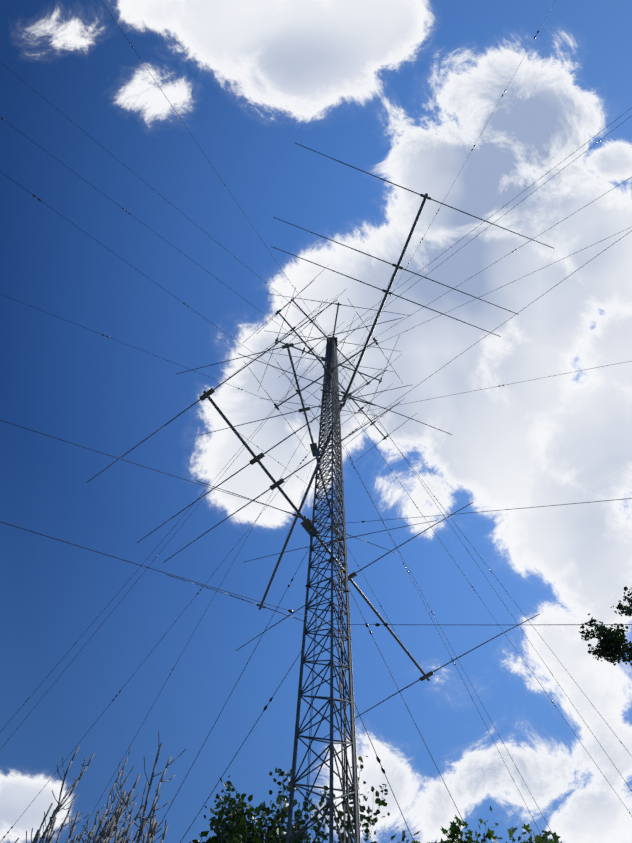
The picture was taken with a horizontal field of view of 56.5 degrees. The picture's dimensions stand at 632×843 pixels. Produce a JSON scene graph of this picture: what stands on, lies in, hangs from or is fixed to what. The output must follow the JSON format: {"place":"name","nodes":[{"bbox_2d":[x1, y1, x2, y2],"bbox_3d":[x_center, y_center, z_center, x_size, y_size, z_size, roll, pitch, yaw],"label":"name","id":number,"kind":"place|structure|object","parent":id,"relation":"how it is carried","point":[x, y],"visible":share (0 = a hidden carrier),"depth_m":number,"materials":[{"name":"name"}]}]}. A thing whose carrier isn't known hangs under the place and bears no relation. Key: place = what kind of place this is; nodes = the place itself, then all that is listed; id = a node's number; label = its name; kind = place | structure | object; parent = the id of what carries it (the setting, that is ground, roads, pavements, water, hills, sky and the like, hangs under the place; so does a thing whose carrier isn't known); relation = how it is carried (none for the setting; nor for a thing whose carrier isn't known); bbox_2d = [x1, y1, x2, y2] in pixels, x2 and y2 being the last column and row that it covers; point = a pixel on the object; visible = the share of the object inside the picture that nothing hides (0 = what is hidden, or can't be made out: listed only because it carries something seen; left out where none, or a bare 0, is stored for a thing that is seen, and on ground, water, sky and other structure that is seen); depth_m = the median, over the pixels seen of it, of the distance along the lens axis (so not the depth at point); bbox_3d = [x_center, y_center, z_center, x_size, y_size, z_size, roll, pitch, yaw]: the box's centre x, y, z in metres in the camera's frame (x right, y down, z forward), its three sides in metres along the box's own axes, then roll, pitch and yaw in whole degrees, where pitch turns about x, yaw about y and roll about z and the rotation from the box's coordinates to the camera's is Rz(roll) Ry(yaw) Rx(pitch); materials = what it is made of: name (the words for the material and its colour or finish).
{"place":"outdoors","nodes":[
{"label":"outdoors","id":0,"kind":"place"},
{"bbox_2d":[213,811,228,839],"bbox_3d":[-1.270,7.009,4.552,1.425,8.614,1.490,1,-75,1],"label":"tree","id":1,"kind":"object","parent":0,"point":[225,813],"visible":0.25,"depth_m":8.44,"materials":[{"name":"green plant"}]},
{"bbox_2d":[204,775,243,842],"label":"tree","id":2,"kind":"object","parent":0,"point":[220,813],"depth_m":9.21,"materials":[{"name":"green plant"}]},
{"bbox_2d":[189,788,286,842],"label":"tree","id":3,"kind":"object","parent":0,"point":[231,828],"depth_m":8.22,"materials":[{"name":"green plant"}]},
{"bbox_2d":[221,798,267,842],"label":"tree","id":4,"kind":"object","parent":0,"point":[256,832],"depth_m":8.39,"materials":[{"name":"green plant"}]},
{"bbox_2d":[260,767,309,842],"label":"tree","id":5,"kind":"object","parent":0,"point":[274,828],"depth_m":9.60,"materials":[{"name":"green plant"}]},
{"bbox_2d":[269,781,321,842],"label":"tree","id":6,"kind":"object","parent":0,"point":[283,809],"depth_m":9.33,"materials":[{"name":"green plant"}]},
{"bbox_2d":[0,0,631,842],"label":"sky","id":7,"kind":"structure","parent":0,"point":[402,93],"materials":[{"name":"blue"}]},
{"bbox_2d":[254,756,389,842],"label":"tree","id":8,"kind":"object","parent":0,"point":[368,819],"depth_m":9.90,"materials":[{"name":"green plant"}]},
{"bbox_2d":[277,781,370,842],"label":"tree","id":9,"kind":"object","parent":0,"point":[340,813],"depth_m":9.25,"materials":[{"name":"green plant"}]},
{"bbox_2d":[390,826,448,842],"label":"maple tree","id":10,"kind":"object","parent":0,"point":[443,830],"depth_m":8.00,"materials":[{"name":"green plant"}]},
{"bbox_2d":[352,30,538,364],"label":"wire antenna insulators","id":11,"kind":"object","parent":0,"point":[471,151],"visible":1,"depth_m":18.96,"materials":[{"name":"black"}]},
{"bbox_2d":[444,815,472,842],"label":"maple tree","id":12,"kind":"object","parent":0,"point":[453,829],"depth_m":8.89,"materials":[{"name":"green plant"}]},
{"bbox_2d":[471,806,530,842],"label":"maple tree","id":13,"kind":"object","parent":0,"point":[489,835],"depth_m":8.96,"materials":[{"name":"green plant"}]},
{"bbox_2d":[506,826,556,842],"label":"maple tree","id":14,"kind":"object","parent":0,"point":[537,839],"depth_m":8.06,"materials":[{"name":"green plant"}]},
{"bbox_2d":[535,830,561,842],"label":"maple tree","id":15,"kind":"object","parent":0,"point":[554,836],"visible":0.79,"depth_m":8.41,"materials":[{"name":"green plant"}]},
{"bbox_2d":[579,587,631,665],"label":"leaves","id":16,"kind":"object","parent":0,"point":[614,642],"depth_m":9.23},
{"label":"ground","id":17,"kind":"structure","parent":0,"visible":0},
{"bbox_2d":[14,802,61,842],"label":"bare branches","id":18,"kind":"object","parent":17,"relation":"on","point":[46,830],"visible":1,"depth_m":5.77,"materials":[{"name":"brown plant"}]},
{"bbox_2d":[26,747,136,842],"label":"bare branches","id":19,"kind":"object","parent":17,"relation":"on","point":[101,819],"visible":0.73,"depth_m":7.39,"materials":[{"name":"brown plant"}]},
{"bbox_2d":[66,791,132,842],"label":"bare branches","id":20,"kind":"object","parent":17,"relation":"on","point":[75,836],"visible":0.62,"depth_m":6.63,"materials":[{"name":"brown plant"}]},
{"bbox_2d":[39,747,169,842],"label":"bare branches","id":21,"kind":"object","parent":17,"relation":"on","point":[52,824],"visible":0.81,"depth_m":7.29,"materials":[{"name":"brown plant"}]},
{"bbox_2d":[93,731,185,842],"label":"bare branches","id":22,"kind":"object","parent":17,"relation":"on","point":[114,823],"visible":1,"depth_m":6.09,"materials":[{"name":"brown plant"}]},
{"bbox_2d":[0,2,631,842],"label":"guy wires","id":23,"kind":"object","parent":17,"relation":"on","point":[322,522],"visible":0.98,"depth_m":19.04,"materials":[{"name":"grey metal"}]},
{"bbox_2d":[1,42,631,838],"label":"guy insulators","id":24,"kind":"object","parent":23,"relation":"attached to","point":[305,516],"visible":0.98,"depth_m":17.24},
{"bbox_2d":[286,336,359,842],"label":"lattice tower","id":25,"kind":"structure","parent":17,"relation":"on","point":[331,353],"depth_m":9.28,"materials":[{"name":"grey metal"}]},
{"bbox_2d":[225,296,335,379],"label":"antenna element","id":26,"kind":"object","parent":25,"relation":"attached to","point":[281,337],"visible":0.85,"depth_m":41.22,"materials":[{"name":"metal"}]},
{"bbox_2d":[177,318,436,561],"bbox_3d":[-0.152,0.974,18.734,7.299,0.977,7.000,-12,-76,5],"label":"antenna","id":27,"kind":"object","parent":25,"relation":"attached to","point":[314,447],"visible":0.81,"depth_m":18.82,"materials":[{"name":"metal"}]},
{"bbox_2d":[86,300,539,737],"bbox_3d":[0.159,2.945,13.163,6.952,0.972,8.870,-35,-79,10],"label":"antenna","id":28,"kind":"object","parent":25,"relation":"attached to","point":[306,524],"visible":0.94,"depth_m":13.29,"materials":[{"name":"metal"}]},
{"bbox_2d":[238,432,401,642],"bbox_3d":[0.233,2.530,14.638,0.084,2.172,6.746,-35,-79,10],"label":"yagi truss","id":29,"kind":"object","parent":28,"relation":"attached to","point":[341,536],"visible":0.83,"depth_m":14.64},
{"bbox_2d":[245,298,401,449],"bbox_3d":[0.378,-2.247,28.214,5.999,0.979,5.498,-35,-79,10],"label":"antenna","id":30,"kind":"object","parent":25,"relation":"attached to","point":[329,372],"visible":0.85,"depth_m":28.59,"materials":[{"name":"metal"}]},
{"bbox_2d":[304,376,349,842],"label":"tower cables","id":31,"kind":"object","parent":25,"relation":"attached to","point":[345,745],"visible":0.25,"depth_m":7.95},
{"bbox_2d":[258,288,399,423],"bbox_3d":[0.867,-4.003,38.609,7.600,0.997,7.400,19,-75,-3],"label":"antenna","id":32,"kind":"object","parent":25,"relation":"attached to","point":[322,358],"visible":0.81,"depth_m":38.94,"materials":[{"name":"metal"}]},
{"bbox_2d":[257,265,401,400],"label":"antenna","id":33,"kind":"object","parent":25,"relation":"attached to","point":[324,334],"visible":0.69,"depth_m":43.51,"materials":[{"name":"metal"}]},
{"bbox_2d":[243,282,416,461],"bbox_3d":[1.089,-2.575,33.286,5.398,0.984,9.750,-41,-80,11],"label":"antenna","id":34,"kind":"object","parent":25,"relation":"attached to","point":[313,353],"visible":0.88,"depth_m":33.55,"materials":[{"name":"metal"}]},
{"bbox_2d":[260,293,410,416],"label":"antenna","id":35,"kind":"object","parent":25,"relation":"attached to","point":[338,304],"visible":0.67,"depth_m":45.41,"materials":[{"name":"metal"}]},
{"bbox_2d":[320,389,375,405],"bbox_3d":[1.439,-1.073,26.395,2.582,0.060,0.060,16,-75,-3],"label":"antenna element","id":36,"kind":"object","parent":25,"relation":"attached to","point":[349,398],"visible":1,"depth_m":26.38,"materials":[{"name":"metal"}]},
{"bbox_2d":[341,442,360,842],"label":"tower leg","id":37,"kind":"object","parent":25,"relation":"attached to","point":[353,694],"visible":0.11,"depth_m":8.03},
{"bbox_2d":[166,143,553,639],"bbox_3d":[1.049,0.166,26.452,11.535,1.026,20.812,19,-75,-4],"label":"antenna","id":38,"kind":"object","parent":25,"relation":"attached to","point":[387,292],"visible":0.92,"depth_m":25.52,"materials":[{"name":"metal"}]},
{"bbox_2d":[285,279,390,541],"bbox_3d":[0.802,-0.329,27.906,0.240,2.143,15.820,21,-76,-4],"label":"yagi truss","id":39,"kind":"object","parent":38,"relation":"attached to","point":[341,382],"visible":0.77,"depth_m":27.88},
{"bbox_2d":[338,0,555,388],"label":"wire antenna","id":40,"kind":"object","parent":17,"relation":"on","point":[452,185],"visible":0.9,"depth_m":19.88,"materials":[{"name":"grey metal"}]}
]}

